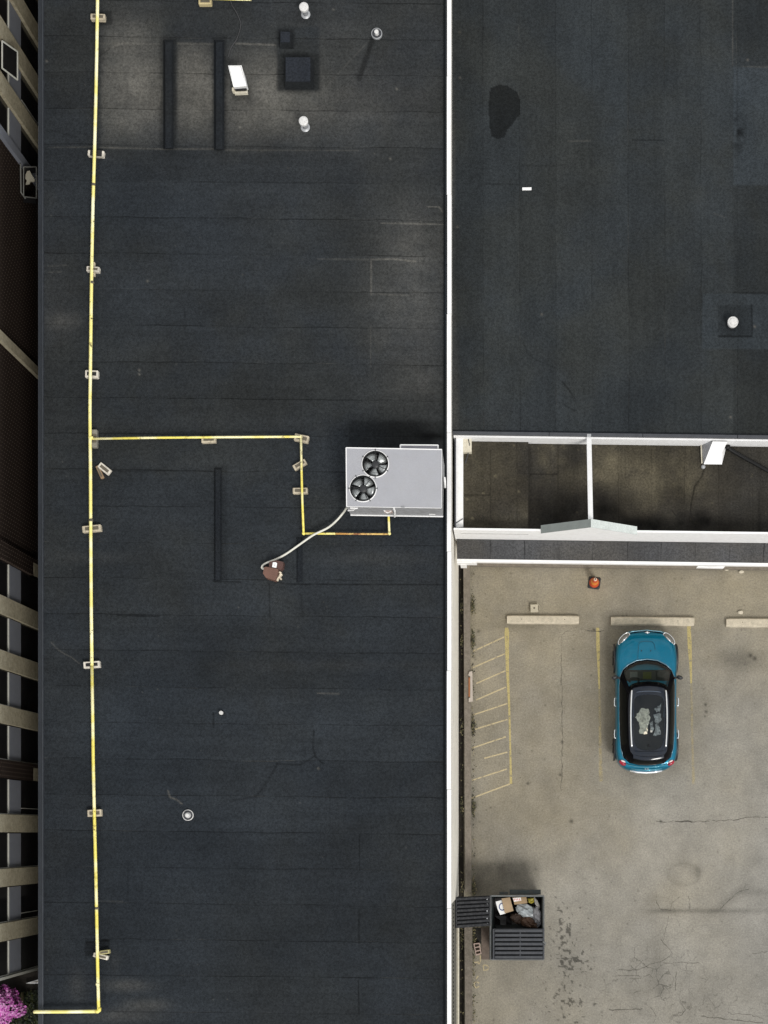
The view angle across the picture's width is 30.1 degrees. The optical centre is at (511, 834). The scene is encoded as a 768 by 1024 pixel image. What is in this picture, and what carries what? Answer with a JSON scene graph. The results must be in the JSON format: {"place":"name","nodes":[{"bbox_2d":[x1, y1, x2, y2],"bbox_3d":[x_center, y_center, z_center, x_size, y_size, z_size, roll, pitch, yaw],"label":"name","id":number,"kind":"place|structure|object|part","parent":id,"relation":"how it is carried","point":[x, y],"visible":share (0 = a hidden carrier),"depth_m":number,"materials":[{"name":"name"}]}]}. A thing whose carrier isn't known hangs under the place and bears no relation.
{"place":"outdoors","nodes":[
{"label":"outdoors","id":0,"kind":"place"},
{"bbox_2d":[0,565,463,1023],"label":"ground","id":1,"kind":"structure","parent":0,"point":[20,983],"depth_m":42.12,"materials":[{"name":"soil"}]},
{"bbox_2d":[0,984,26,1023],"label":"flowering shrub","id":2,"kind":"object","parent":1,"relation":"on","point":[10,1002],"visible":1,"depth_m":41.22,"materials":[{"name":"pink plant"}]},
{"bbox_2d":[0,0,37,980],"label":"apartment block","id":3,"kind":"structure","parent":1,"relation":"on","point":[18,487],"depth_m":38.12,"materials":[{"name":"brown brick"}]},
{"bbox_2d":[0,669,6,705],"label":"window","id":4,"kind":"structure","parent":3,"relation":"in","point":[3,673],"depth_m":37.03,"materials":[{"name":"black glass"}]},
{"bbox_2d":[0,614,6,651],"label":"window","id":5,"kind":"structure","parent":3,"relation":"in","point":[3,619],"depth_m":37.03,"materials":[{"name":"black glass"}]},
{"bbox_2d":[0,559,6,596],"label":"window","id":6,"kind":"structure","parent":3,"relation":"in","point":[3,565],"depth_m":37.03,"materials":[{"name":"black glass"}]},
{"bbox_2d":[0,41,6,78],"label":"window","id":7,"kind":"structure","parent":3,"relation":"in","point":[4,73],"depth_m":36.85,"materials":[{"name":"black glass"}]},
{"bbox_2d":[0,0,6,24],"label":"window","id":8,"kind":"structure","parent":3,"relation":"in","point":[3,3],"depth_m":37.03,"materials":[{"name":"black glass"}]},
{"bbox_2d":[0,96,6,132],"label":"window","id":9,"kind":"structure","parent":3,"relation":"in","point":[3,106],"depth_m":37.03,"materials":[{"name":"black glass"}]},
{"bbox_2d":[0,887,7,922],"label":"window","id":10,"kind":"structure","parent":3,"relation":"in","point":[3,890],"depth_m":37.03,"materials":[{"name":"black glass"}]},
{"bbox_2d":[0,832,7,868],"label":"window","id":11,"kind":"structure","parent":3,"relation":"in","point":[3,835],"depth_m":37.03,"materials":[{"name":"black glass"}]},
{"bbox_2d":[0,778,7,813],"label":"window","id":12,"kind":"structure","parent":3,"relation":"in","point":[3,781],"depth_m":37.03,"materials":[{"name":"black glass"}]},
{"bbox_2d":[0,723,7,759],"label":"window","id":13,"kind":"structure","parent":3,"relation":"in","point":[3,727],"depth_m":37.03,"materials":[{"name":"black glass"}]},
{"bbox_2d":[0,941,7,976],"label":"window","id":14,"kind":"structure","parent":3,"relation":"in","point":[3,945],"depth_m":37.03,"materials":[{"name":"black glass"}]},
{"bbox_2d":[1,40,17,80],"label":"awning window","id":15,"kind":"structure","parent":3,"relation":"in","point":[9,55],"depth_m":36.82,"materials":[{"name":"black glass"}]},
{"bbox_2d":[20,883,37,919],"bbox_3d":[-13.275,1.830,39.245,0.050,1.810,0.944,0,90,0],"label":"window","id":16,"kind":"structure","parent":3,"relation":"in","point":[29,892],"depth_m":39.03,"materials":[{"name":"black glass"}]},
{"bbox_2d":[20,832,37,866],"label":"window","id":17,"kind":"structure","parent":3,"relation":"in","point":[29,840],"depth_m":39.03,"materials":[{"name":"black glass"}]},
{"bbox_2d":[20,780,37,815],"bbox_3d":[-13.275,-1.004,39.245,0.050,1.810,0.952,0,90,0],"label":"window","id":18,"kind":"structure","parent":3,"relation":"in","point":[29,789],"depth_m":39.03,"materials":[{"name":"black glass"}]},
{"bbox_2d":[20,675,37,713],"bbox_3d":[-13.275,-3.832,39.245,0.050,1.810,0.944,0,90,0],"label":"window","id":19,"kind":"structure","parent":3,"relation":"in","point":[29,687],"depth_m":39.03,"materials":[{"name":"black glass"}]},
{"bbox_2d":[20,570,37,611],"bbox_3d":[-13.275,-6.667,39.245,0.050,1.810,0.951,0,90,0],"label":"window","id":20,"kind":"structure","parent":3,"relation":"in","point":[29,584],"depth_m":39.03,"materials":[{"name":"black glass"}]},
{"bbox_2d":[21,728,37,764],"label":"window","id":21,"kind":"structure","parent":3,"relation":"in","point":[29,738],"depth_m":39.03,"materials":[{"name":"black glass"}]},
{"bbox_2d":[21,623,37,662],"bbox_3d":[-13.275,-5.248,39.245,0.050,1.810,0.951,0,90,0],"label":"window","id":22,"kind":"structure","parent":3,"relation":"in","point":[29,635],"depth_m":39.03,"materials":[{"name":"black glass"}]},
{"bbox_2d":[21,934,37,970],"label":"window","id":23,"kind":"structure","parent":3,"relation":"in","point":[29,944],"depth_m":39.03,"materials":[{"name":"black glass"}]},
{"bbox_2d":[21,74,37,125],"bbox_3d":[-13.275,-20.152,39.245,0.050,1.810,0.896,0,90,0],"label":"window","id":24,"kind":"structure","parent":3,"relation":"in","point":[29,99],"depth_m":39.03,"materials":[{"name":"black glass"}]},
{"bbox_2d":[21,21,37,74],"bbox_3d":[-13.275,-21.571,39.245,0.050,1.810,0.896,0,90,0],"label":"window","id":25,"kind":"structure","parent":3,"relation":"in","point":[28,46],"depth_m":39.03,"materials":[{"name":"black glass"}]},
{"bbox_2d":[21,126,37,175],"bbox_3d":[-13.275,-18.750,39.245,0.050,1.810,0.862,0,90,0],"label":"window","id":26,"kind":"structure","parent":3,"relation":"in","point":[29,150],"depth_m":38.95,"materials":[{"name":"black glass"}]},
{"bbox_2d":[24,0,37,23],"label":"window","id":27,"kind":"structure","parent":3,"relation":"in","point":[32,5],"depth_m":39.35,"materials":[{"name":"black glass"}]},
{"bbox_2d":[21,992,23,1009],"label":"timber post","id":28,"kind":"object","parent":1,"relation":"on","point":[22,997],"visible":0.46,"depth_m":41.90,"materials":[{"name":"brown wood"}]},
{"bbox_2d":[10,990,37,1023],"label":"ground cover","id":29,"kind":"object","parent":1,"relation":"on","point":[32,1004],"visible":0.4,"depth_m":42.00,"materials":[{"name":"green plant"}]},
{"bbox_2d":[38,0,458,1023],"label":"flat roof building","id":30,"kind":"structure","parent":1,"relation":"on","point":[264,264],"depth_m":36.50,"materials":[{"name":"black asphalt"}]},
{"bbox_2d":[82,524,101,533],"bbox_3d":[-10.794,-7.850,36.427,0.498,0.138,0.170,-6,90,0],"label":"timber block","id":31,"kind":"object","parent":30,"relation":"on","point":[95,528],"depth_m":36.37,"materials":[{"name":"beige wood"}]},
{"bbox_2d":[83,661,100,668],"bbox_3d":[-10.785,-4.359,36.427,0.420,0.138,0.170,-4,90,0],"label":"timber block","id":32,"kind":"object","parent":30,"relation":"on","point":[97,664],"depth_m":36.37,"materials":[{"name":"white wood"}]},
{"bbox_2d":[85,370,98,378],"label":"timber block","id":33,"kind":"object","parent":30,"relation":"on","point":[95,374],"depth_m":36.37,"materials":[{"name":"beige wood"}]},
{"bbox_2d":[86,262,100,276],"bbox_3d":[-10.764,-14.521,36.427,0.309,0.138,0.345,-41,90,0],"label":"timber block","id":34,"kind":"object","parent":30,"relation":"on","point":[96,270],"depth_m":36.38,"materials":[{"name":"beige wood"}]},
{"bbox_2d":[92,429,97,448],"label":"timber block","id":35,"kind":"object","parent":30,"relation":"on","point":[94,435],"depth_m":36.37,"materials":[{"name":"grey wood"}]},
{"bbox_2d":[87,809,102,816],"bbox_3d":[-10.713,-0.551,36.427,0.360,0.138,0.180,-3,90,0],"label":"timber block","id":36,"kind":"object","parent":30,"relation":"on","point":[99,812],"depth_m":36.37,"materials":[{"name":"beige wood"}]},
{"bbox_2d":[88,150,104,158],"bbox_3d":[-10.679,-17.484,36.437,0.420,0.118,0.154,4,90,0],"label":"timber block","id":37,"kind":"object","parent":30,"relation":"on","point":[100,153],"depth_m":36.39,"materials":[{"name":"beige wood"}]},
{"bbox_2d":[90,14,105,21],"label":"timber block","id":38,"kind":"object","parent":30,"relation":"on","point":[102,17],"depth_m":36.37,"materials":[{"name":"beige wood"}]},
{"bbox_2d":[96,465,104,478],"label":"timber block","id":39,"kind":"object","parent":30,"relation":"on","point":[101,475],"depth_m":36.42,"materials":[{"name":"brown wood"}]},
{"bbox_2d":[93,952,108,959],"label":"timber block","id":40,"kind":"object","parent":30,"relation":"on","point":[104,956],"depth_m":36.37,"materials":[{"name":"beige wood"}]},
{"bbox_2d":[97,462,111,475],"bbox_3d":[-10.468,-9.397,36.447,0.350,0.098,0.160,38,90,0],"label":"timber block","id":41,"kind":"object","parent":30,"relation":"on","point":[104,468],"depth_m":36.41,"materials":[{"name":"beige wood"}]},
{"bbox_2d":[99,949,110,954],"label":"timber block","id":42,"kind":"object","parent":30,"relation":"on","point":[101,952],"depth_m":36.36,"materials":[{"name":"beige wood"}]},
{"bbox_2d":[182,810,193,820],"bbox_3d":[-8.333,-0.499,36.414,0.284,0.168,0.282,0,90,0],"label":"roof vent","id":43,"kind":"object","parent":30,"relation":"on","point":[187,815],"visible":1,"depth_m":36.47,"materials":[{"name":"metal"}]},
{"bbox_2d":[198,0,211,6],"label":"timber block","id":44,"kind":"object","parent":30,"relation":"on","point":[204,3],"depth_m":36.37,"materials":[{"name":"beige wood"}]},
{"bbox_2d":[201,438,216,443],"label":"timber block","id":45,"kind":"object","parent":30,"relation":"on","point":[209,441],"depth_m":36.37,"materials":[{"name":"beige wood"}]},
{"bbox_2d":[33,0,390,1013],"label":"gas pipe","id":46,"kind":"object","parent":30,"relation":"on","point":[91,438],"visible":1,"depth_m":36.27,"materials":[{"name":"yellow metal"}]},
{"bbox_2d":[228,0,240,56],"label":"loose cable","id":47,"kind":"object","parent":30,"relation":"on","point":[239,29],"visible":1,"depth_m":36.47,"materials":[{"name":"rubber"}]},
{"bbox_2d":[228,65,247,94],"bbox_3d":[-6.976,-19.242,36.183,0.414,0.628,0.441,0,90,0],"label":"intake hood","id":48,"kind":"object","parent":30,"relation":"on","point":[239,81],"visible":1,"depth_m":36.09,"materials":[{"name":"white paint"}]},
{"bbox_2d":[263,560,284,581],"bbox_3d":[-6.110,-6.766,36.358,0.466,0.276,0.511,13,90,0],"label":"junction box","id":49,"kind":"object","parent":30,"relation":"on","point":[271,572],"visible":1,"depth_m":36.24,"materials":[{"name":"brown metal"}]},
{"bbox_2d":[293,459,306,470],"bbox_3d":[-5.448,-9.492,36.427,0.360,0.138,0.140,-30,90,0],"label":"timber block","id":50,"kind":"object","parent":30,"relation":"on","point":[296,466],"depth_m":36.37,"materials":[{"name":"beige wood"}]},
{"bbox_2d":[293,488,307,494],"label":"timber block","id":51,"kind":"object","parent":30,"relation":"on","point":[296,491],"depth_m":36.37,"materials":[{"name":"beige wood"}]},
{"bbox_2d":[294,433,309,443],"bbox_3d":[-5.402,-10.168,36.427,0.370,0.138,0.180,12,90,0],"label":"timber block","id":52,"kind":"object","parent":30,"relation":"on","point":[305,439],"depth_m":36.37,"materials":[{"name":"beige wood"}]},
{"bbox_2d":[299,2,309,18],"bbox_3d":[-5.310,-21.110,36.319,0.240,0.357,0.238,0,90,0],"label":"roof vent","id":53,"kind":"object","parent":30,"relation":"on","point":[304,9],"visible":1,"depth_m":36.17,"materials":[{"name":"white metal"}]},
{"bbox_2d":[299,116,309,131],"bbox_3d":[-5.319,-18.200,36.319,0.240,0.357,0.238,0,90,0],"label":"roof vent","id":54,"kind":"object","parent":30,"relation":"on","point":[303,122],"visible":1,"depth_m":36.16,"materials":[{"name":"white metal"}]},
{"bbox_2d":[371,28,381,39],"bbox_3d":[-3.478,-20.595,36.429,0.290,0.138,0.288,0,90,0],"label":"roof vent","id":55,"kind":"object","parent":30,"relation":"on","point":[376,34],"visible":1,"depth_m":36.46,"materials":[{"name":"metal"}]},
{"bbox_2d":[346,444,445,517],"bbox_3d":[-2.896,-8.880,35.813,2.458,1.393,1.657,0,90,0],"label":"rooftop air conditioner","id":56,"kind":"object","parent":30,"relation":"on","point":[405,480],"visible":1,"depth_m":35.15,"materials":[{"name":"grey paint"}]},
{"bbox_2d":[261,507,347,569],"bbox_3d":[-5.252,-7.573,35.936,2.802,1.092,0.242,-30,90,0],"label":"flexible conduit","id":57,"kind":"object","parent":56,"relation":"attached to","point":[309,537],"visible":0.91,"depth_m":36.32,"materials":[{"name":"white plastic"}]},
{"bbox_2d":[464,567,767,1023],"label":"parking lot","id":58,"kind":"structure","parent":1,"relation":"on","point":[653,887],"depth_m":42.00,"materials":[{"name":"concrete"}]},
{"bbox_2d":[463,565,470,891],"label":"concrete kerb","id":59,"kind":"structure","parent":58,"relation":"on","point":[467,703],"depth_m":41.84,"materials":[{"name":"grey concrete"}]},
{"bbox_2d":[468,671,472,701],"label":"painted board","id":60,"kind":"object","parent":59,"relation":"on","point":[470,687],"visible":1,"depth_m":41.76,"materials":[{"name":"beige wood"}]},
{"bbox_2d":[464,927,471,1023],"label":"concrete kerb","id":61,"kind":"structure","parent":58,"relation":"on","point":[468,972],"depth_m":41.84,"materials":[{"name":"concrete"}]},
{"bbox_2d":[460,574,477,1023],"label":"weeds","id":62,"kind":"object","parent":58,"relation":"on","point":[473,732],"visible":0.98,"depth_m":41.94,"materials":[{"name":"green plant"}]},
{"bbox_2d":[473,928,480,943],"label":"leaf litter","id":63,"kind":"object","parent":58,"relation":"on","point":[478,937],"visible":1,"depth_m":41.99,"materials":[{"name":"brown plant"}]},
{"bbox_2d":[473,943,481,954],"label":"hollow block","id":64,"kind":"object","parent":58,"relation":"on","point":[477,947],"depth_m":41.88,"materials":[{"name":"grey concrete"}]},
{"bbox_2d":[481,928,488,958],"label":"plywood sheet","id":65,"kind":"object","parent":58,"relation":"on","point":[485,941],"visible":0.64,"depth_m":41.97,"materials":[{"name":"brown wood"}]},
{"bbox_2d":[455,890,545,959],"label":"dumpster","id":66,"kind":"object","parent":58,"relation":"on","point":[514,942],"visible":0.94,"depth_m":40.66,"materials":[{"name":"grey metal"}]},
{"bbox_2d":[496,900,505,914],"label":"paper sack","id":67,"kind":"object","parent":66,"relation":"in","point":[500,907],"visible":1,"depth_m":41.01,"materials":[{"name":"white paper"}]},
{"bbox_2d":[502,897,512,912],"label":"cardboard flap","id":68,"kind":"object","parent":66,"relation":"in","point":[507,904],"visible":1,"depth_m":40.93,"materials":[{"name":"brown cardboard"}]},
{"bbox_2d":[510,913,520,923],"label":"paper bag","id":69,"kind":"object","parent":66,"relation":"in","point":[515,917],"visible":1,"depth_m":41.07,"materials":[{"name":"brown paper"}]},
{"bbox_2d":[495,898,538,924],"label":"rubbish bags","id":70,"kind":"object","parent":66,"relation":"in","point":[503,919],"visible":0.38,"depth_m":41.55,"materials":[{"name":"plastic"}]},
{"bbox_2d":[513,897,526,904],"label":"printed box","id":71,"kind":"object","parent":66,"relation":"in","point":[519,900],"visible":1,"depth_m":40.89,"materials":[{"name":"cardboard"}]},
{"bbox_2d":[515,903,532,917],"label":"plastic bag","id":72,"kind":"object","parent":66,"relation":"in","point":[524,910],"visible":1,"depth_m":41.02,"materials":[{"name":"grey plastic"}]},
{"bbox_2d":[519,917,537,927],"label":"paper bag","id":73,"kind":"object","parent":66,"relation":"in","point":[528,922],"visible":1,"depth_m":41.01,"materials":[{"name":"brown paper"}]},
{"bbox_2d":[528,897,533,903],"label":"yellow container","id":74,"kind":"object","parent":66,"relation":"in","point":[531,900],"visible":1,"depth_m":40.91,"materials":[{"name":"yellow plastic"}]},
{"bbox_2d":[532,906,540,926],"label":"plastic bag","id":75,"kind":"object","parent":66,"relation":"in","point":[536,916],"visible":0.99,"depth_m":41.00,"materials":[{"name":"grey plastic"}]},
{"bbox_2d":[533,897,539,907],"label":"plastic wrapper","id":76,"kind":"object","parent":66,"relation":"in","point":[537,904],"visible":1,"depth_m":41.01,"materials":[{"name":"grey plastic"}]},
{"bbox_2d":[530,603,539,612],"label":"paving block","id":77,"kind":"object","parent":58,"relation":"on","point":[533,607],"depth_m":41.86,"materials":[{"name":"beige concrete"}]},
{"bbox_2d":[507,615,578,624],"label":"wheel stop","id":78,"kind":"object","parent":58,"relation":"on","point":[545,619],"visible":1,"depth_m":41.87,"materials":[{"name":"concrete"}]},
{"bbox_2d":[588,576,600,589],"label":"traffic cone","id":79,"kind":"object","parent":58,"relation":"on","point":[593,582],"visible":1,"depth_m":41.94,"materials":[{"name":"orange plastic"}]},
{"bbox_2d":[612,630,682,773],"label":"parked car","id":80,"kind":"object","parent":58,"relation":"on","point":[645,677],"visible":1,"depth_m":40.94,"materials":[{"name":"teal paint"}]},
{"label":"side window","id":81,"kind":"part","parent":80,"relation":"part of","materials":[{"name":"black glass"}]},
{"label":"rear window","id":82,"kind":"part","parent":80,"relation":"part of","materials":[{"name":"black glass"}]},
{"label":"side window","id":83,"kind":"part","parent":80,"relation":"part of","materials":[{"name":"black glass"}]},
{"bbox_2d":[611,617,694,625],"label":"wheel stop","id":84,"kind":"object","parent":58,"relation":"on","point":[652,621],"visible":1,"depth_m":41.87,"materials":[{"name":"concrete"}]},
{"bbox_2d":[726,618,767,627],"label":"wheel stop","id":85,"kind":"object","parent":58,"relation":"on","point":[747,622],"visible":1,"depth_m":41.87,"materials":[{"name":"concrete"}]},
{"bbox_2d":[452,0,767,570],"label":"stepped roof building","id":86,"kind":"structure","parent":0,"point":[609,368],"depth_m":37.40,"materials":[{"name":"asphalt"}]},
{"bbox_2d":[522,187,531,190],"bbox_3d":[0.391,-17.017,37.373,0.246,0.046,0.069,0,90,0],"label":"white offcut","id":87,"kind":"object","parent":86,"relation":"on","point":[526,188],"visible":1,"depth_m":37.35,"materials":[{"name":"paint"}]},
{"bbox_2d":[726,316,737,330],"bbox_3d":[5.794,-13.445,37.279,0.320,0.238,0.318,0,90,0],"label":"roof vent","id":88,"kind":"object","parent":86,"relation":"on","point":[732,323],"visible":1,"depth_m":37.19,"materials":[{"name":"white metal"}]},
{"bbox_2d":[725,444,767,472],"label":"drain hose","id":89,"kind":"object","parent":86,"relation":"on","point":[743,457],"visible":0.98,"depth_m":37.85,"materials":[{"name":"black rubber"}]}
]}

